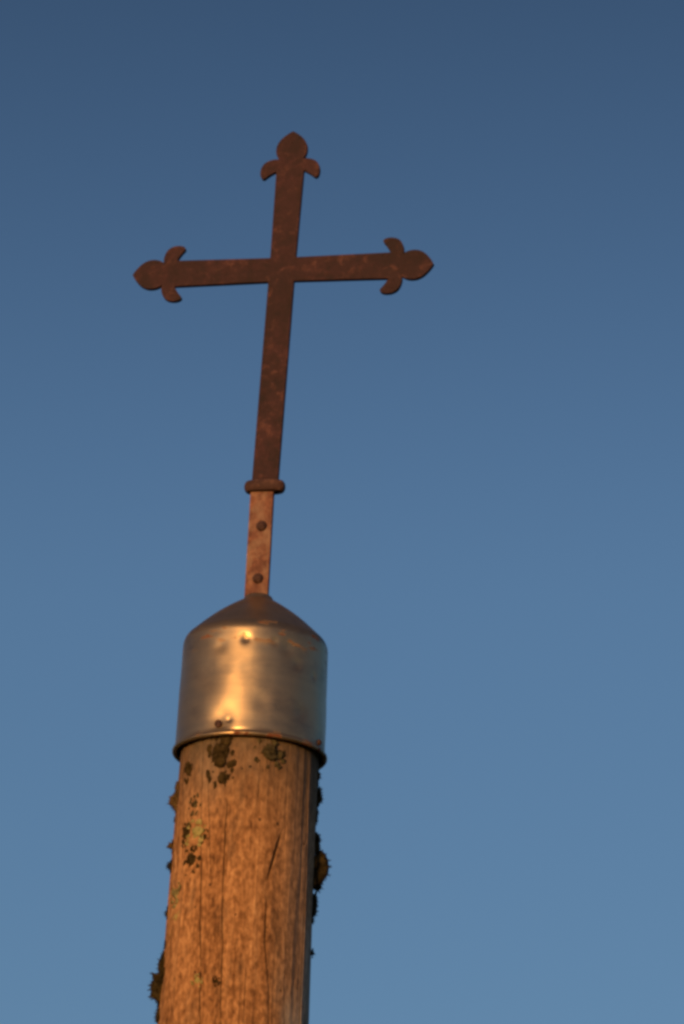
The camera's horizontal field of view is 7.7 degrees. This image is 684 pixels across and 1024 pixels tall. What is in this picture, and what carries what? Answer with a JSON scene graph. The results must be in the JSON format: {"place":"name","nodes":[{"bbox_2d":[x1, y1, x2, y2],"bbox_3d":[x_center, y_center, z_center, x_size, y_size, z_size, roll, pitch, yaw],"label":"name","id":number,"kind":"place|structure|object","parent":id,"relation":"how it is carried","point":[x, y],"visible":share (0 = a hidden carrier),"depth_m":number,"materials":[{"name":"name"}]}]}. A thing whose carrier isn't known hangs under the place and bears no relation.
{"place":"outdoors","nodes":[
{"label":"outdoors","id":0,"kind":"place"},
{"bbox_2d":[0,0,683,1023],"label":"sky","id":1,"kind":"structure","parent":0,"point":[478,518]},
{"label":"ground","id":2,"kind":"structure","parent":0,"visible":0},
{"bbox_2d":[158,735,318,1023],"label":"wooden pole","id":3,"kind":"object","parent":2,"relation":"on","point":[239,920],"visible":0.98,"depth_m":7.82,"materials":[{"name":"brown wood"}]},
{"bbox_2d":[147,951,164,1023],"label":"moss tuft","id":4,"kind":"object","parent":3,"relation":"attached to","point":[155,985],"visible":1,"depth_m":7.84,"materials":[{"name":"plant"}]},
{"bbox_2d":[165,859,171,873],"bbox_3d":[-0.268,0.555,7.920,0.016,0.025,0.021,12,-23,-31],"label":"moss tuft","id":5,"kind":"object","parent":3,"relation":"attached to","point":[169,866],"visible":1,"depth_m":7.92,"materials":[{"name":"plant"}]},
{"bbox_2d":[166,839,173,853],"bbox_3d":[-0.265,0.525,7.934,0.017,0.024,0.017,-17,-26,39],"label":"lichen","id":6,"kind":"object","parent":3,"relation":"attached to","point":[170,845],"visible":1,"depth_m":7.93},
{"bbox_2d":[166,781,178,822],"bbox_3d":[-0.260,0.454,7.953,0.025,0.066,0.025,-15,-24,35],"label":"lichen","id":7,"kind":"object","parent":3,"relation":"attached to","point":[173,800],"visible":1,"depth_m":7.95},
{"bbox_2d":[171,882,180,908],"bbox_3d":[-0.258,0.596,7.860,0.008,0.043,0.035,12,-22,-25],"label":"lichen","id":8,"kind":"object","parent":3,"relation":"attached to","point":[175,893],"visible":1,"depth_m":7.86},
{"bbox_2d":[181,822,190,847],"bbox_3d":[-0.243,0.502,7.876,0.012,0.042,0.024,16,-24,-33],"label":"moss patch","id":9,"kind":"object","parent":3,"relation":"attached to","point":[185,831],"visible":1,"depth_m":7.88,"materials":[{"name":"plant"}]},
{"bbox_2d":[183,760,191,783],"bbox_3d":[-0.242,0.406,7.921,0.012,0.040,0.024,14,-23,-28],"label":"moss patch","id":10,"kind":"object","parent":3,"relation":"attached to","point":[187,769],"visible":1,"depth_m":7.92,"materials":[{"name":"plant"}]},
{"bbox_2d":[183,845,200,875],"bbox_3d":[-0.234,0.539,7.847,0.040,0.048,0.014,-16,-27,43],"label":"moss patch","id":11,"kind":"object","parent":3,"relation":"attached to","point":[191,859],"visible":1,"depth_m":7.85,"materials":[{"name":"plant"}]},
{"bbox_2d":[188,793,200,816],"bbox_3d":[-0.229,0.455,7.882,0.008,0.038,0.029,21,-26,-40],"label":"moss patch","id":12,"kind":"object","parent":3,"relation":"attached to","point":[194,804],"visible":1,"depth_m":7.88,"materials":[{"name":"plant"}]},
{"bbox_2d":[185,819,205,846],"bbox_3d":[-0.228,0.498,7.862,0.047,0.047,0.008,-14,-26,39],"label":"lichen","id":13,"kind":"object","parent":3,"relation":"attached to","point":[197,831],"visible":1,"depth_m":7.86},
{"bbox_2d":[190,973,202,986],"bbox_3d":[-0.222,0.718,7.764,0.023,0.022,0.005,-8,-23,29],"label":"lichen","id":14,"kind":"object","parent":3,"relation":"attached to","point":[197,980],"visible":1,"depth_m":7.76},
{"bbox_2d":[200,828,207,844],"bbox_3d":[-0.213,0.503,7.847,0.014,0.025,0.008,-4,-20,12],"label":"moss patch","id":15,"kind":"object","parent":3,"relation":"attached to","point":[204,836],"visible":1,"depth_m":7.84,"materials":[{"name":"plant"}]},
{"bbox_2d":[212,976,220,986],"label":"lichen patch","id":16,"kind":"object","parent":3,"relation":"attached to","point":[215,981],"visible":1,"depth_m":7.75,"materials":[{"name":"brown plant"}]},
{"bbox_2d":[206,735,236,788],"bbox_3d":[-0.189,0.383,7.881,0.054,0.100,0.016,-6,-21,22],"label":"moss patch","id":17,"kind":"object","parent":3,"relation":"attached to","point":[219,754],"visible":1,"depth_m":7.88,"materials":[{"name":"plant"}]},
{"bbox_2d":[221,770,233,786],"bbox_3d":[-0.179,0.414,7.867,0.024,0.027,0.008,-3,-21,16],"label":"moss patch","id":18,"kind":"object","parent":3,"relation":"attached to","point":[227,776],"visible":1,"depth_m":7.87,"materials":[{"name":"plant"}]},
{"bbox_2d":[172,593,327,769],"bbox_3d":[-0.139,0.261,8.035,0.245,0.270,0.245,3,-20,0],"label":"metal cap","id":19,"kind":"object","parent":3,"relation":"on","point":[254,664],"visible":0.91,"depth_m":7.94,"materials":[{"name":"metal"}]},
{"bbox_2d":[214,720,221,726],"bbox_3d":[-0.193,0.330,7.894,0.012,0.012,0.007,-8,-23,22],"label":"cap nail","id":20,"kind":"object","parent":19,"relation":"on","point":[217,723],"visible":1,"depth_m":7.89,"materials":[{"name":"metal"}]},
{"bbox_2d":[244,490,274,596],"bbox_3d":[-0.133,0.060,8.108,0.039,0.225,0.009,-2,-20,13],"label":"iron strap","id":21,"kind":"object","parent":19,"relation":"on","point":[259,543],"visible":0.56,"depth_m":8.11,"materials":[{"name":"brown metal"}]},
{"bbox_2d":[253,573,262,583],"bbox_3d":[-0.135,0.105,8.083,0.018,0.018,0.007,-2,-20,13],"label":"rivet","id":22,"kind":"object","parent":21,"relation":"attached to","point":[257,578],"visible":1,"depth_m":8.08,"materials":[{"name":"brown metal"}]},
{"bbox_2d":[256,521,266,530],"bbox_3d":[-0.130,0.021,8.113,0.018,0.018,0.007,-2,-20,13],"label":"rivet","id":23,"kind":"object","parent":21,"relation":"attached to","point":[261,525],"visible":1,"depth_m":8.11,"materials":[{"name":"brown metal"}]},
{"bbox_2d":[244,479,284,494],"bbox_3d":[-0.124,-0.040,8.143,0.067,0.019,0.030,-2,-24,14],"label":"collar","id":24,"kind":"object","parent":21,"relation":"on","point":[277,486],"visible":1,"depth_m":8.13,"materials":[{"name":"brown metal"}]},
{"bbox_2d":[133,131,433,479],"bbox_3d":[-0.102,-0.332,8.267,0.508,0.646,0.011,-2,-24,13],"label":"iron cross","id":25,"kind":"object","parent":21,"relation":"on","point":[282,270],"visible":1,"depth_m":8.28,"materials":[{"name":"brown metal"}]},
{"bbox_2d":[253,737,285,772],"bbox_3d":[-0.111,0.376,7.881,0.055,0.063,0.015,9,-21,-16],"label":"moss patch","id":26,"kind":"object","parent":3,"relation":"attached to","point":[270,752],"visible":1,"depth_m":7.88,"materials":[{"name":"green plant"}]},
{"bbox_2d":[316,779,323,824],"bbox_3d":[-0.037,0.455,7.961,0.018,0.078,0.024,12,-23,-30],"label":"moss tuft","id":27,"kind":"object","parent":3,"relation":"attached to","point":[320,798],"visible":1,"depth_m":7.96,"materials":[{"name":"plant"}]},
{"bbox_2d":[312,832,330,924],"bbox_3d":[-0.036,0.571,7.917,0.037,0.153,0.036,14,-24,-34],"label":"moss tuft","id":28,"kind":"object","parent":3,"relation":"attached to","point":[322,866],"visible":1,"depth_m":7.91,"materials":[{"name":"plant"}]}
]}

